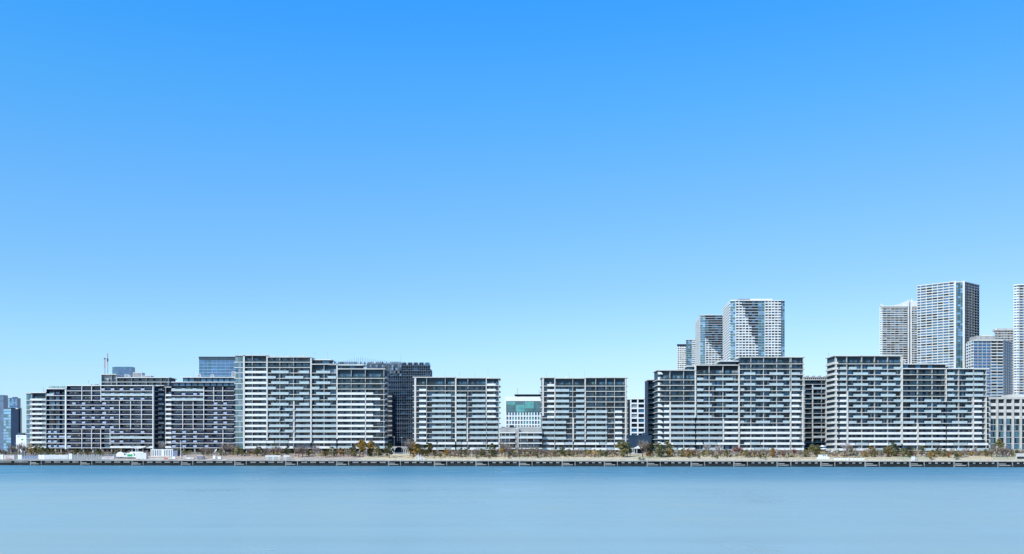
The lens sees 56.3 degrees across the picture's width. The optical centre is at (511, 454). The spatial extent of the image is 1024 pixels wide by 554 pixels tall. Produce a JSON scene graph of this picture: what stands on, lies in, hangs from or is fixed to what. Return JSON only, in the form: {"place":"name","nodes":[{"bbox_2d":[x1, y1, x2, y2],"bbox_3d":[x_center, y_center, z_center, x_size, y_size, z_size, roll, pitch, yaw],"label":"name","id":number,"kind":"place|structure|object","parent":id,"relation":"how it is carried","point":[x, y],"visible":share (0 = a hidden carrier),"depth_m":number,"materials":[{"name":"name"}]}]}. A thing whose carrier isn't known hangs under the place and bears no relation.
{"place":"outdoors","nodes":[
{"label":"outdoors","id":0,"kind":"place"},
{"bbox_2d":[0,465,1023,553],"bbox_3d":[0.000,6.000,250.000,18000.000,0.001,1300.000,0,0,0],"label":"water","id":1,"kind":"structure","parent":0,"point":[96,509],"depth_m":102.11,"materials":[{"name":"blue liquid"}]},
{"bbox_2d":[0,460,1023,466],"bbox_3d":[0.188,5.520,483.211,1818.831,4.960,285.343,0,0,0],"label":"sea wall","id":2,"kind":"structure","parent":1,"relation":"in","point":[687,463],"depth_m":480.57,"materials":[{"name":"concrete"}]},
{"bbox_2d":[3,458,1003,460],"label":"quay railing","id":3,"kind":"object","parent":2,"relation":"on","point":[608,459],"visible":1,"depth_m":470.39,"materials":[{"name":"grey metal"}]},
{"bbox_2d":[0,452,1023,460],"bbox_3d":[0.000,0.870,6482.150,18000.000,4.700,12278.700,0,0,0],"label":"ground","id":4,"kind":"structure","parent":0,"point":[401,455],"depth_m":503.78,"materials":[{"name":"grey concrete"}]},
{"bbox_2d":[0,395,7,451],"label":"office tower","id":5,"kind":"structure","parent":4,"relation":"on","point":[3,401],"depth_m":1499.95,"materials":[{"name":"blue glass"}]},
{"bbox_2d":[4,455,14,458],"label":"site hoarding","id":6,"kind":"object","parent":4,"relation":"on","point":[9,456],"visible":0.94,"depth_m":536.06,"materials":[{"name":"grey"}]},
{"bbox_2d":[4,408,21,451],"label":"office tower","id":7,"kind":"structure","parent":4,"relation":"on","point":[12,422],"depth_m":1203.44,"materials":[{"name":"blue glass"}]},
{"bbox_2d":[4,440,15,450],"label":"lower windows","id":8,"kind":"structure","parent":7,"relation":"in","point":[9,442],"depth_m":1203.19,"materials":[{"name":"blue glass"}]},
{"bbox_2d":[8,397,20,407],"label":"office tower","id":9,"kind":"structure","parent":4,"relation":"on","point":[14,402],"depth_m":1898.51,"materials":[{"name":"blue glass"}]},
{"bbox_2d":[16,433,26,451],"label":"warehouse","id":10,"kind":"structure","parent":4,"relation":"on","point":[20,437],"depth_m":760.00,"materials":[{"name":"white paint"}]},
{"bbox_2d":[22,456,37,458],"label":"site hoarding","id":11,"kind":"object","parent":4,"relation":"on","point":[30,457],"visible":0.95,"depth_m":534.08,"materials":[{"name":"blue"}]},
{"bbox_2d":[27,443,34,453],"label":"golden tree","id":12,"kind":"object","parent":4,"relation":"on","point":[30,449],"visible":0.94,"depth_m":568.11,"materials":[{"name":"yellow plant"}]},
{"bbox_2d":[37,445,43,454],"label":"evergreen tree","id":13,"kind":"object","parent":4,"relation":"on","point":[40,451],"visible":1,"depth_m":552.93,"materials":[{"name":"green plant"}]},
{"bbox_2d":[45,455,67,458],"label":"slatted fence","id":14,"kind":"object","parent":4,"relation":"on","point":[61,456],"visible":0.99,"depth_m":531.59,"materials":[{"name":"white metal"}]},
{"bbox_2d":[25,380,160,451],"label":"apartment block","id":15,"kind":"structure","parent":4,"relation":"on","point":[98,417],"depth_m":633.10,"materials":[{"name":"concrete"}]},
{"bbox_2d":[34,387,109,446],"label":"windows","id":16,"kind":"structure","parent":15,"relation":"in","point":[50,398],"depth_m":633.88,"materials":[{"name":"grey glass"}]},
{"bbox_2d":[101,455,113,458],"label":"banner fence","id":17,"kind":"object","parent":4,"relation":"on","point":[107,457],"visible":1,"depth_m":526.95,"materials":[{"name":"grey"}]},
{"bbox_2d":[116,452,126,457],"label":"covered truck","id":18,"kind":"object","parent":4,"relation":"on","point":[121,455],"visible":1,"depth_m":527.68,"materials":[{"name":"white paint"}]},
{"bbox_2d":[112,367,134,376],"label":"office tower","id":19,"kind":"structure","parent":4,"relation":"on","point":[124,371],"depth_m":1399.95,"materials":[{"name":"blue glass"}]},
{"bbox_2d":[127,453,135,458],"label":"box truck","id":20,"kind":"object","parent":4,"relation":"on","point":[131,455],"visible":0.94,"depth_m":525.68,"materials":[{"name":"white paint"}]},
{"bbox_2d":[100,372,176,385],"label":"apartment block","id":21,"kind":"structure","parent":4,"relation":"on","point":[139,378],"depth_m":691.87,"materials":[{"name":"concrete"}]},
{"bbox_2d":[103,379,152,384],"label":"upper windows","id":22,"kind":"structure","parent":21,"relation":"in","point":[104,380],"depth_m":691.78,"materials":[{"name":"grey glass"}]},
{"bbox_2d":[129,446,149,453],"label":"canopy","id":23,"kind":"object","parent":4,"relation":"on","point":[135,452],"visible":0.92,"depth_m":548.25,"materials":[{"name":"white paint"}]},
{"bbox_2d":[136,453,147,458],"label":"shipping container","id":24,"kind":"object","parent":4,"relation":"on","point":[141,455],"visible":0.95,"depth_m":523.62,"materials":[{"name":"white metal"}]},
{"bbox_2d":[155,385,170,448],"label":"apartment wing","id":25,"kind":"structure","parent":4,"relation":"on","point":[161,413],"depth_m":642.10,"materials":[{"name":"grey concrete"}]},
{"bbox_2d":[151,449,174,456],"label":"site office","id":26,"kind":"structure","parent":4,"relation":"on","point":[161,452],"depth_m":535.33,"materials":[{"name":"white paint"}]},
{"bbox_2d":[157,441,168,448],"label":"bare tree","id":27,"kind":"object","parent":4,"relation":"on","point":[162,445],"visible":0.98,"depth_m":604.72,"materials":[{"name":"brown plant"}]},
{"bbox_2d":[173,450,178,455],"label":"site shed","id":28,"kind":"structure","parent":4,"relation":"on","point":[175,452],"depth_m":535.42,"materials":[{"name":"blue"}]},
{"bbox_2d":[165,371,235,451],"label":"apartment block","id":29,"kind":"structure","parent":4,"relation":"on","point":[199,411],"depth_m":631.87,"materials":[{"name":"concrete"}]},
{"bbox_2d":[199,357,234,376],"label":"office tower","id":30,"kind":"structure","parent":4,"relation":"on","point":[218,366],"depth_m":1249.94,"materials":[{"name":"blue glass"}]},
{"bbox_2d":[234,446,240,455],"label":"evergreen tree","id":31,"kind":"object","parent":4,"relation":"on","point":[237,449],"visible":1,"depth_m":530.36,"materials":[{"name":"green plant"}]},
{"bbox_2d":[265,455,289,459],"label":"panel screen","id":32,"kind":"object","parent":4,"relation":"on","point":[274,457],"visible":0.89,"depth_m":511.23,"materials":[{"name":"concrete"}]},
{"bbox_2d":[234,348,388,452],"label":"apartment block","id":33,"kind":"structure","parent":4,"relation":"on","point":[282,403],"depth_m":561.87,"materials":[{"name":"concrete"}]},
{"bbox_2d":[246,358,372,447],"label":"windows","id":34,"kind":"structure","parent":33,"relation":"in","point":[247,359],"depth_m":562.00,"materials":[{"name":"grey glass"}]},
{"bbox_2d":[374,401,382,404],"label":"window","id":35,"kind":"structure","parent":33,"relation":"in","point":[375,402],"depth_m":562.14,"materials":[{"name":"grey glass"}]},
{"bbox_2d":[375,374,383,377],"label":"window","id":36,"kind":"structure","parent":33,"relation":"in","point":[376,375],"depth_m":562.14,"materials":[{"name":"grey glass"}]},
{"bbox_2d":[375,390,383,393],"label":"window","id":37,"kind":"structure","parent":33,"relation":"in","point":[376,391],"depth_m":562.14,"materials":[{"name":"grey glass"}]},
{"bbox_2d":[311,445,319,456],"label":"bare tree","id":38,"kind":"object","parent":4,"relation":"on","point":[315,450],"visible":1,"depth_m":522.34,"materials":[{"name":"brown plant"}]},
{"bbox_2d":[328,447,336,455],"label":"evergreen tree","id":39,"kind":"object","parent":4,"relation":"on","point":[332,451],"visible":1,"depth_m":518.31,"materials":[{"name":"green plant"}]},
{"bbox_2d":[358,440,369,456],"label":"tall tree","id":40,"kind":"object","parent":4,"relation":"on","point":[362,447],"visible":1,"depth_m":512.59,"materials":[{"name":"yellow plant"}]},
{"bbox_2d":[367,440,375,455],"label":"tall tree","id":41,"kind":"object","parent":4,"relation":"on","point":[371,443],"visible":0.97,"depth_m":520.57,"materials":[{"name":"brown plant"}]},
{"bbox_2d":[333,357,431,451],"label":"apartment block","id":42,"kind":"structure","parent":4,"relation":"on","point":[400,408],"depth_m":627.10,"materials":[{"name":"grey glass"}]},
{"bbox_2d":[384,442,394,457],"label":"evergreen tree","id":43,"kind":"object","parent":4,"relation":"on","point":[389,444],"visible":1,"depth_m":509.84,"materials":[{"name":"green plant"}]},
{"bbox_2d":[388,446,407,454],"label":"arched pergola","id":44,"kind":"object","parent":4,"relation":"on","point":[399,446],"visible":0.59,"depth_m":536.57,"materials":[{"name":"metal"}]},
{"bbox_2d":[404,438,415,455],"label":"bare tree","id":45,"kind":"object","parent":4,"relation":"on","point":[409,445],"visible":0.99,"depth_m":515.40,"materials":[{"name":"brown plant"}]},
{"bbox_2d":[413,443,423,454],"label":"evergreen tree","id":46,"kind":"object","parent":4,"relation":"on","point":[419,447],"visible":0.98,"depth_m":513.38,"materials":[{"name":"green plant"}]},
{"bbox_2d":[422,442,432,455],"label":"evergreen tree","id":47,"kind":"object","parent":4,"relation":"on","point":[426,451],"visible":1,"depth_m":513.70,"materials":[{"name":"green plant"}]},
{"bbox_2d":[413,370,500,452],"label":"apartment block","id":48,"kind":"structure","parent":4,"relation":"on","point":[455,413],"depth_m":561.87,"materials":[{"name":"concrete"}]},
{"bbox_2d":[417,381,425,384],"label":"window","id":49,"kind":"structure","parent":48,"relation":"in","point":[418,382],"depth_m":561.86,"materials":[{"name":"grey glass"}]},
{"bbox_2d":[457,381,497,446],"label":"upper windows","id":50,"kind":"structure","parent":48,"relation":"in","point":[464,388],"depth_m":562.00,"materials":[{"name":"grey glass"}]},
{"bbox_2d":[488,443,496,454],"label":"evergreen tree","id":51,"kind":"object","parent":4,"relation":"on","point":[492,451],"visible":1,"depth_m":505.19,"materials":[{"name":"green plant"}]},
{"bbox_2d":[498,440,508,456],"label":"bare tree","id":52,"kind":"object","parent":4,"relation":"on","point":[503,446],"visible":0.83,"depth_m":506.24,"materials":[{"name":"brown plant"}]},
{"bbox_2d":[505,444,516,453],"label":"bare tree","id":53,"kind":"object","parent":4,"relation":"on","point":[509,449],"visible":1,"depth_m":500.75,"materials":[{"name":"brown plant"}]},
{"bbox_2d":[1,447,1022,456],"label":"undergrowth","id":54,"kind":"object","parent":4,"relation":"on","point":[834,454],"visible":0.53,"depth_m":507.34,"materials":[{"name":"green plant"}]},
{"bbox_2d":[500,425,541,452],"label":"terrace block","id":55,"kind":"structure","parent":4,"relation":"on","point":[525,437],"depth_m":556.90,"materials":[{"name":"grey concrete"}]},
{"bbox_2d":[505,388,540,428],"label":"office building","id":56,"kind":"structure","parent":4,"relation":"on","point":[522,410],"depth_m":799.50,"materials":[{"name":"white paint"}]},
{"bbox_2d":[540,377,627,451],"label":"apartment block","id":57,"kind":"structure","parent":4,"relation":"on","point":[588,413],"depth_m":561.86,"materials":[{"name":"concrete"}]},
{"bbox_2d":[555,382,624,447],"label":"upper windows","id":58,"kind":"structure","parent":57,"relation":"in","point":[557,383],"depth_m":561.86,"materials":[{"name":"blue glass"}]},
{"bbox_2d":[613,440,624,456],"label":"tall tree","id":59,"kind":"object","parent":4,"relation":"on","point":[619,443],"visible":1,"depth_m":493.14,"materials":[{"name":"green plant"}]},
{"bbox_2d":[618,442,628,456],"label":"evergreen tree","id":60,"kind":"object","parent":4,"relation":"on","point":[623,453],"visible":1,"depth_m":491.43,"materials":[{"name":"green plant"}]},
{"bbox_2d":[256,454,1013,458],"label":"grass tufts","id":61,"kind":"object","parent":4,"relation":"on","point":[568,457],"visible":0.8,"depth_m":497.55,"materials":[{"name":"plant"}]},
{"bbox_2d":[627,398,644,434],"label":"school building","id":62,"kind":"structure","parent":4,"relation":"on","point":[636,416],"depth_m":699.94,"materials":[{"name":"white paint"}]},
{"bbox_2d":[631,446,646,453],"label":"pavilion","id":63,"kind":"structure","parent":4,"relation":"on","point":[637,450],"depth_m":525.79,"materials":[{"name":"concrete"}]},
{"bbox_2d":[627,433,651,451],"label":"hall","id":64,"kind":"structure","parent":4,"relation":"on","point":[633,439],"depth_m":600.00,"materials":[{"name":"blue glass"}]},
{"bbox_2d":[636,440,647,456],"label":"bare tree","id":65,"kind":"object","parent":4,"relation":"on","point":[641,447],"visible":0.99,"depth_m":493.10,"materials":[{"name":"brown plant"}]},
{"bbox_2d":[644,379,653,449],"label":"apartment block","id":66,"kind":"structure","parent":4,"relation":"on","point":[649,407],"depth_m":611.90,"materials":[{"name":"concrete"}]},
{"bbox_2d":[646,442,654,455],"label":"evergreen tree","id":67,"kind":"object","parent":4,"relation":"on","point":[650,447],"visible":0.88,"depth_m":497.05,"materials":[{"name":"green plant"}]},
{"bbox_2d":[655,444,664,457],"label":"evergreen tree","id":68,"kind":"object","parent":4,"relation":"on","point":[660,447],"visible":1,"depth_m":488.09,"materials":[{"name":"green plant"}]},
{"bbox_2d":[662,441,673,455],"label":"evergreen tree","id":69,"kind":"object","parent":4,"relation":"on","point":[667,446],"visible":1,"depth_m":490.80,"materials":[{"name":"green plant"}]},
{"bbox_2d":[677,339,694,369],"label":"residential tower","id":70,"kind":"structure","parent":4,"relation":"on","point":[686,354],"depth_m":1493.95,"materials":[{"name":"grey concrete"}]},
{"bbox_2d":[678,361,694,369],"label":"lower windows","id":71,"kind":"structure","parent":70,"relation":"in","point":[688,363],"depth_m":1494.11,"materials":[{"name":"blue glass"}]},
{"bbox_2d":[695,314,722,364],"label":"residential tower","id":72,"kind":"structure","parent":4,"relation":"on","point":[708,339],"depth_m":1349.95,"materials":[{"name":"grey concrete"}]},
{"bbox_2d":[696,327,722,364],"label":"lower windows","id":73,"kind":"structure","parent":72,"relation":"in","point":[711,336],"depth_m":1349.82,"materials":[{"name":"blue glass"}]},
{"bbox_2d":[653,355,804,451],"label":"apartment block","id":74,"kind":"structure","parent":4,"relation":"on","point":[752,403],"depth_m":561.90,"materials":[{"name":"concrete"}]},
{"bbox_2d":[658,360,801,448],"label":"upper windows","id":75,"kind":"structure","parent":74,"relation":"in","point":[741,361],"depth_m":562.00,"materials":[{"name":"grey glass"}]},
{"bbox_2d":[723,299,784,360],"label":"residential tower","id":76,"kind":"structure","parent":4,"relation":"on","point":[753,327],"depth_m":1159.95,"materials":[{"name":"grey concrete"}]},
{"bbox_2d":[723,312,784,360],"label":"lower windows","id":77,"kind":"structure","parent":76,"relation":"in","point":[761,326],"depth_m":1159.93,"materials":[{"name":"blue glass"}]},
{"bbox_2d":[808,444,815,456],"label":"tall tree","id":78,"kind":"object","parent":4,"relation":"on","point":[812,446],"visible":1,"depth_m":480.15,"materials":[{"name":"green plant"}]},
{"bbox_2d":[801,375,826,451],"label":"apartment block","id":79,"kind":"structure","parent":4,"relation":"on","point":[815,410],"depth_m":626.86,"materials":[{"name":"concrete"}]},
{"bbox_2d":[813,444,821,456],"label":"evergreen tree","id":80,"kind":"object","parent":4,"relation":"on","point":[817,446],"visible":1,"depth_m":478.91,"materials":[{"name":"green plant"}]},
{"bbox_2d":[817,454,833,459],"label":"kiosk","id":81,"kind":"object","parent":4,"relation":"on","point":[823,456],"visible":0.98,"depth_m":469.20,"materials":[{"name":"white paint"}]},
{"bbox_2d":[841,442,850,454],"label":"bare tree","id":82,"kind":"object","parent":4,"relation":"on","point":[846,446],"visible":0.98,"depth_m":481.68,"materials":[{"name":"grey plant"}]},
{"bbox_2d":[888,446,895,456],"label":"evergreen tree","id":83,"kind":"object","parent":4,"relation":"on","point":[892,450],"visible":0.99,"depth_m":476.13,"materials":[{"name":"green plant"}]},
{"bbox_2d":[879,299,916,363],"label":"residential tower","id":84,"kind":"structure","parent":4,"relation":"on","point":[898,329],"depth_m":1386.94,"materials":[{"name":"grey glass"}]},
{"bbox_2d":[880,326,916,363],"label":"lower windows","id":85,"kind":"structure","parent":84,"relation":"in","point":[884,345],"depth_m":1386.90,"materials":[{"name":"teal glass"}]},
{"bbox_2d":[825,353,989,451],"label":"apartment block","id":86,"kind":"structure","parent":4,"relation":"on","point":[878,402],"depth_m":557.94,"materials":[{"name":"concrete"}]},
{"bbox_2d":[837,360,984,449],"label":"upper windows","id":87,"kind":"structure","parent":86,"relation":"in","point":[841,361],"depth_m":558.04,"materials":[{"name":"grey glass"}]},
{"bbox_2d":[904,445,913,456],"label":"evergreen tree","id":88,"kind":"object","parent":4,"relation":"on","point":[909,449],"visible":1,"depth_m":471.43,"materials":[{"name":"green plant"}]},
{"bbox_2d":[917,445,925,455],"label":"evergreen tree","id":89,"kind":"object","parent":4,"relation":"on","point":[921,452],"visible":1,"depth_m":475.24,"materials":[{"name":"green plant"}]},
{"bbox_2d":[917,281,979,367],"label":"residential tower","id":90,"kind":"structure","parent":4,"relation":"on","point":[948,317],"depth_m":1130.24,"materials":[{"name":"grey concrete"}]},
{"bbox_2d":[918,299,978,367],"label":"lower windows","id":91,"kind":"structure","parent":90,"relation":"in","point":[957,300],"depth_m":1130.02,"materials":[{"name":"blue glass"}]},
{"bbox_2d":[966,335,1011,396],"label":"residential tower","id":92,"kind":"structure","parent":4,"relation":"on","point":[992,353],"depth_m":1039.95,"materials":[{"name":"concrete"}]},
{"bbox_2d":[967,362,1011,396],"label":"lower windows","id":93,"kind":"structure","parent":92,"relation":"in","point":[980,364],"depth_m":1040.01,"materials":[{"name":"blue glass"}]},
{"bbox_2d":[992,445,1000,456],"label":"bare tree","id":94,"kind":"object","parent":4,"relation":"on","point":[997,450],"visible":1,"depth_m":466.01,"materials":[{"name":"brown plant"}]},
{"bbox_2d":[994,439,1004,454],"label":"tall tree","id":95,"kind":"object","parent":4,"relation":"on","point":[999,443],"visible":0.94,"depth_m":469.29,"materials":[{"name":"green plant"}]},
{"bbox_2d":[992,328,1013,393],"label":"residential tower","id":96,"kind":"structure","parent":4,"relation":"on","point":[1006,334],"depth_m":1299.94,"materials":[{"name":"concrete"}]},
{"bbox_2d":[987,394,1023,451],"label":"office building","id":97,"kind":"structure","parent":4,"relation":"on","point":[1005,418],"depth_m":559.85,"materials":[{"name":"concrete"}]},
{"bbox_2d":[990,432,995,437],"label":"window","id":98,"kind":"structure","parent":97,"relation":"in","point":[992,434],"depth_m":559.81,"materials":[{"name":"blue glass"}]},
{"bbox_2d":[990,419,995,424],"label":"window","id":99,"kind":"structure","parent":97,"relation":"in","point":[992,421],"depth_m":559.81,"materials":[{"name":"blue glass"}]},
{"bbox_2d":[990,413,995,418],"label":"window","id":100,"kind":"structure","parent":97,"relation":"in","point":[992,415],"depth_m":559.67,"materials":[{"name":"grey glass"}]},
{"bbox_2d":[990,406,995,411],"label":"window","id":101,"kind":"structure","parent":97,"relation":"in","point":[992,408],"depth_m":559.67,"materials":[{"name":"grey glass"}]},
{"bbox_2d":[990,400,995,405],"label":"window","id":102,"kind":"structure","parent":97,"relation":"in","point":[992,402],"depth_m":559.67,"materials":[{"name":"grey glass"}]},
{"bbox_2d":[1013,284,1023,393],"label":"residential tower","id":103,"kind":"structure","parent":4,"relation":"on","point":[1018,338],"depth_m":1145.90,"materials":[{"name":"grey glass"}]},
{"bbox_2d":[1014,317,1022,393],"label":"lower windows","id":104,"kind":"structure","parent":103,"relation":"in","point":[1019,317],"depth_m":1145.85,"materials":[{"name":"blue glass"}]},
{"bbox_2d":[1015,453,1023,458],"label":"service hut","id":105,"kind":"object","parent":4,"relation":"on","point":[1019,455],"visible":0.94,"depth_m":458.36,"materials":[{"name":"white paint"}]},
{"bbox_2d":[0,0,1023,447],"label":"sky","id":106,"kind":"structure","parent":0,"point":[519,193],"materials":[{"name":"blue"}]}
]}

